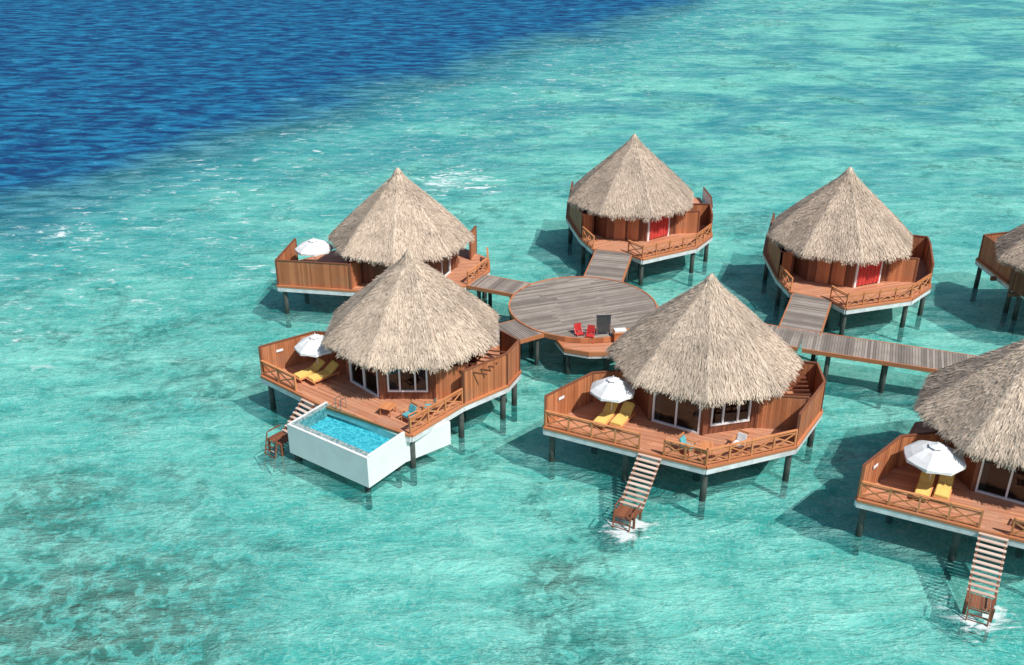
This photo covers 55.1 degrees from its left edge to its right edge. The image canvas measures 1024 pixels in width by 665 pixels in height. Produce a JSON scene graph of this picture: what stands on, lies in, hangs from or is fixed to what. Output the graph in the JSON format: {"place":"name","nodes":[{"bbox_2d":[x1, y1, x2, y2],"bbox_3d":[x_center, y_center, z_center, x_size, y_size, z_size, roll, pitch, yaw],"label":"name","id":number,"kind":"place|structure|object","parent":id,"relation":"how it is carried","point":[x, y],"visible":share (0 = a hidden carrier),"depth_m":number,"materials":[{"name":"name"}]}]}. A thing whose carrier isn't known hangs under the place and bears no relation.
{"place":"outdoors","nodes":[
{"label":"outdoors","id":0,"kind":"place"},
{"bbox_2d":[0,0,1014,642],"bbox_3d":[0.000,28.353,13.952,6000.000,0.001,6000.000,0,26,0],"label":"sea water","id":1,"kind":"structure","parent":0,"point":[98,96],"depth_m":159.19,"materials":[{"name":"liquid"}]},
{"bbox_2d":[0,0,1023,664],"bbox_3d":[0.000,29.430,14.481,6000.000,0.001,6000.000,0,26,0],"label":"seabed","id":2,"kind":"structure","parent":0,"point":[154,510],"depth_m":64.89,"materials":[{"name":"teal sand"}]},
{"bbox_2d":[287,395,450,509],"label":"swimming pool","id":3,"kind":"structure","parent":2,"relation":"on","point":[367,458],"depth_m":55.04,"materials":[{"name":"white paint"}]},
{"bbox_2d":[275,167,489,327],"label":"overwater bungalow","id":4,"kind":"object","parent":2,"relation":"on","point":[393,218],"visible":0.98,"depth_m":72.64,"materials":[{"name":"beige plant"}]},
{"bbox_2d":[295,237,332,261],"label":"patio umbrella","id":5,"kind":"object","parent":4,"relation":"on","point":[313,247],"visible":0.81,"depth_m":74.22,"materials":[{"name":"fabric"}]},
{"bbox_2d":[441,257,450,275],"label":"window frames","id":6,"kind":"structure","parent":4,"relation":"in","point":[446,274],"depth_m":75.04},
{"bbox_2d":[258,249,520,485],"bbox_3d":[-7.541,1.181,59.105,16.384,11.891,11.917,-21,33,-36],"label":"overwater bungalow","id":7,"kind":"object","parent":2,"relation":"on","point":[405,329],"visible":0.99,"depth_m":57.76,"materials":[{"name":"beige plant"}]},
{"bbox_2d":[294,358,324,383],"bbox_3d":[-12.470,2.331,60.390,1.990,0.892,0.780,-24,35,-39],"label":"sun lounger","id":8,"kind":"object","parent":7,"relation":"on","point":[315,367],"visible":0.9,"depth_m":60.35,"materials":[{"name":"yellow fabric"}]},
{"bbox_2d":[294,333,332,371],"bbox_3d":[-12.020,1.265,60.429,2.466,2.770,2.466,4,27,8],"label":"patio umbrella","id":9,"kind":"object","parent":7,"relation":"on","point":[310,345],"visible":0.73,"depth_m":59.46,"materials":[{"name":"fabric"}]},
{"bbox_2d":[306,360,339,385],"bbox_3d":[-11.577,2.475,60.096,1.990,0.892,0.780,-24,35,-39],"label":"sun lounger","id":10,"kind":"object","parent":7,"relation":"on","point":[329,370],"visible":1,"depth_m":60.08,"materials":[{"name":"yellow fabric"}]},
{"bbox_2d":[378,401,396,416],"bbox_3d":[-7.144,4.432,56.533,0.788,0.507,0.800,11,28,21],"label":"patio table","id":11,"kind":"object","parent":7,"relation":"on","point":[386,405],"visible":1,"depth_m":56.34,"materials":[{"name":"brown wood"}]},
{"bbox_2d":[348,357,427,397],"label":"window frames","id":12,"kind":"structure","parent":7,"relation":"in","point":[350,369],"depth_m":57.85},
{"bbox_2d":[400,401,417,422],"bbox_3d":[-5.813,4.553,55.769,0.720,0.985,0.805,22,34,38],"label":"patio armchair","id":13,"kind":"object","parent":7,"relation":"on","point":[412,411],"visible":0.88,"depth_m":55.75,"materials":[{"name":"blue fabric"}]},
{"bbox_2d":[423,395,437,415],"bbox_3d":[-4.686,4.201,56.485,0.805,0.985,0.720,1,26,3],"label":"patio armchair","id":14,"kind":"object","parent":7,"relation":"on","point":[427,405],"visible":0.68,"depth_m":56.43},
{"bbox_2d":[462,273,530,319],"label":"boardwalk","id":15,"kind":"structure","parent":2,"relation":"on","point":[490,285],"depth_m":73.36,"materials":[{"name":"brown wood"}]},
{"bbox_2d":[491,319,543,380],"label":"boardwalk","id":16,"kind":"structure","parent":2,"relation":"on","point":[519,331],"depth_m":66.42,"materials":[{"name":"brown wood"}]},
{"bbox_2d":[508,276,657,380],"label":"round plaza deck","id":17,"kind":"structure","parent":2,"relation":"on","point":[557,308],"depth_m":69.83,"materials":[{"name":"grey wood"}]},
{"bbox_2d":[574,323,584,335],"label":"red deck chair","id":18,"kind":"object","parent":17,"relation":"on","point":[577,327],"visible":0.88,"depth_m":65.74,"materials":[{"name":"paint"}]},
{"bbox_2d":[585,325,594,343],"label":"red deck chair","id":19,"kind":"object","parent":17,"relation":"on","point":[590,328],"visible":0.94,"depth_m":65.47,"materials":[{"name":"paint"}]},
{"bbox_2d":[596,314,611,334],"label":"notice board","id":20,"kind":"object","parent":17,"relation":"on","point":[603,323],"visible":0.89,"depth_m":65.42,"materials":[{"name":"metal"}]},
{"bbox_2d":[612,327,628,342],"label":"storage chest","id":21,"kind":"object","parent":17,"relation":"on","point":[617,333],"visible":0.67,"depth_m":65.18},
{"bbox_2d":[555,340,614,384],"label":"arrival jetty","id":22,"kind":"object","parent":2,"relation":"on","point":[588,350],"visible":0.37,"depth_m":64.81,"materials":[{"name":"brown wood"}]},
{"bbox_2d":[584,248,632,282],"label":"boardwalk","id":23,"kind":"structure","parent":2,"relation":"on","point":[613,265],"depth_m":76.95,"materials":[{"name":"grey wood"}]},
{"bbox_2d":[566,134,712,288],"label":"overwater bungalow","id":24,"kind":"object","parent":2,"relation":"on","point":[634,194],"visible":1,"depth_m":81.27,"materials":[{"name":"beige plant"}]},
{"bbox_2d":[614,217,638,240],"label":"door panels","id":25,"kind":"structure","parent":24,"relation":"in","point":[619,226],"depth_m":81.34,"materials":[{"name":"brown wood"}]},
{"bbox_2d":[647,217,669,240],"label":"window frames","id":26,"kind":"structure","parent":24,"relation":"in","point":[648,229],"depth_m":81.33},
{"bbox_2d":[542,273,825,547],"bbox_3d":[10.000,2.593,56.235,16.459,11.891,12.417,-13,29,-25],"label":"overwater bungalow","id":27,"kind":"object","parent":2,"relation":"on","point":[710,358],"visible":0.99,"depth_m":54.25,"materials":[{"name":"beige plant"}]},
{"bbox_2d":[594,401,618,430],"bbox_3d":[5.293,4.675,55.626,0.780,0.892,1.990,14,30,27],"label":"sun lounger","id":28,"kind":"object","parent":27,"relation":"on","point":[607,415],"visible":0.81,"depth_m":55.75,"materials":[{"name":"yellow fabric"}]},
{"bbox_2d":[590,375,634,409],"bbox_3d":[5.668,3.659,55.564,2.466,2.770,2.466,4,27,8],"label":"patio umbrella","id":29,"kind":"object","parent":27,"relation":"on","point":[611,389],"visible":0.82,"depth_m":54.70,"materials":[{"name":"fabric"}]},
{"bbox_2d":[609,401,635,430],"bbox_3d":[6.240,4.713,55.549,0.780,0.892,1.990,14,30,27],"label":"sun lounger","id":30,"kind":"object","parent":27,"relation":"on","point":[621,418],"visible":0.92,"depth_m":55.64,"materials":[{"name":"yellow fabric"}]},
{"bbox_2d":[677,432,695,456],"bbox_3d":[9.376,6.018,52.792,0.805,0.985,0.720,19,32,34],"label":"patio armchair","id":31,"kind":"object","parent":27,"relation":"on","point":[682,438],"visible":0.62,"depth_m":52.78,"materials":[{"name":"teal fabric"}]},
{"bbox_2d":[651,395,751,433],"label":"window frames","id":32,"kind":"structure","parent":27,"relation":"in","point":[750,401],"depth_m":54.68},
{"bbox_2d":[700,441,713,455],"bbox_3d":[10.463,6.256,52.827,0.688,0.507,0.700,4,26,7],"label":"patio table","id":33,"kind":"object","parent":27,"relation":"on","point":[707,444],"visible":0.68,"depth_m":52.74,"materials":[{"name":"brown wood"}]},
{"bbox_2d":[730,428,749,453],"bbox_3d":[12.306,5.881,53.071,0.720,0.985,0.805,19,32,34],"label":"patio armchair","id":34,"kind":"object","parent":27,"relation":"on","point":[740,436],"visible":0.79,"depth_m":53.10,"materials":[{"name":"white fabric"}]},
{"bbox_2d":[658,306,804,350],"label":"boardwalk","id":35,"kind":"structure","parent":2,"relation":"on","point":[793,340],"depth_m":65.72,"materials":[{"name":"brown wood"}]},
{"bbox_2d":[778,293,832,361],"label":"boardwalk","id":36,"kind":"structure","parent":2,"relation":"on","point":[802,312],"depth_m":68.70,"materials":[{"name":"grey wood"}]},
{"bbox_2d":[761,167,934,341],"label":"overwater bungalow","id":37,"kind":"object","parent":2,"relation":"on","point":[847,241],"visible":1,"depth_m":72.73,"materials":[{"name":"beige plant"}]},
{"bbox_2d":[815,258,845,285],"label":"door panels","id":38,"kind":"structure","parent":37,"relation":"in","point":[823,268],"depth_m":73.02,"materials":[{"name":"brown wood"}]},
{"bbox_2d":[853,259,883,287],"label":"window frames","id":39,"kind":"structure","parent":37,"relation":"in","point":[857,268],"depth_m":72.74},
{"bbox_2d":[801,330,974,409],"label":"boardwalk","id":40,"kind":"structure","parent":2,"relation":"on","point":[885,355],"depth_m":63.57,"materials":[{"name":"grey wood"}]},
{"bbox_2d":[851,339,1023,643],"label":"overwater bungalow","id":41,"kind":"object","parent":2,"relation":"on","point":[971,409],"visible":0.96,"depth_m":48.78,"materials":[{"name":"beige plant"}]},
{"bbox_2d":[912,471,935,502],"bbox_3d":[20.793,7.699,49.480,0.780,0.892,1.990,14,30,27],"label":"sun lounger","id":42,"kind":"object","parent":41,"relation":"on","point":[925,484],"visible":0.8,"depth_m":49.52,"materials":[{"name":"yellow fabric"}]},
{"bbox_2d":[903,440,965,490],"bbox_3d":[21.168,6.683,49.418,2.845,2.770,2.845,-14,29,-26],"label":"patio umbrella","id":43,"kind":"object","parent":41,"relation":"on","point":[931,457],"visible":0.85,"depth_m":48.55,"materials":[{"name":"fabric"}]},
{"bbox_2d":[932,474,954,503],"bbox_3d":[21.740,7.737,49.403,0.780,0.892,1.990,14,30,27],"label":"sun lounger","id":44,"kind":"object","parent":41,"relation":"on","point":[944,486],"visible":0.88,"depth_m":49.30,"materials":[{"name":"yellow fabric"}]},
{"bbox_2d":[975,460,1023,504],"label":"window frames","id":45,"kind":"structure","parent":41,"relation":"in","point":[979,491],"depth_m":49.08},
{"bbox_2d":[970,224,1023,334],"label":"overwater bungalow","id":46,"kind":"object","parent":2,"relation":"on","point":[1000,259],"visible":1,"depth_m":73.63,"materials":[{"name":"brown wood"}]}
]}

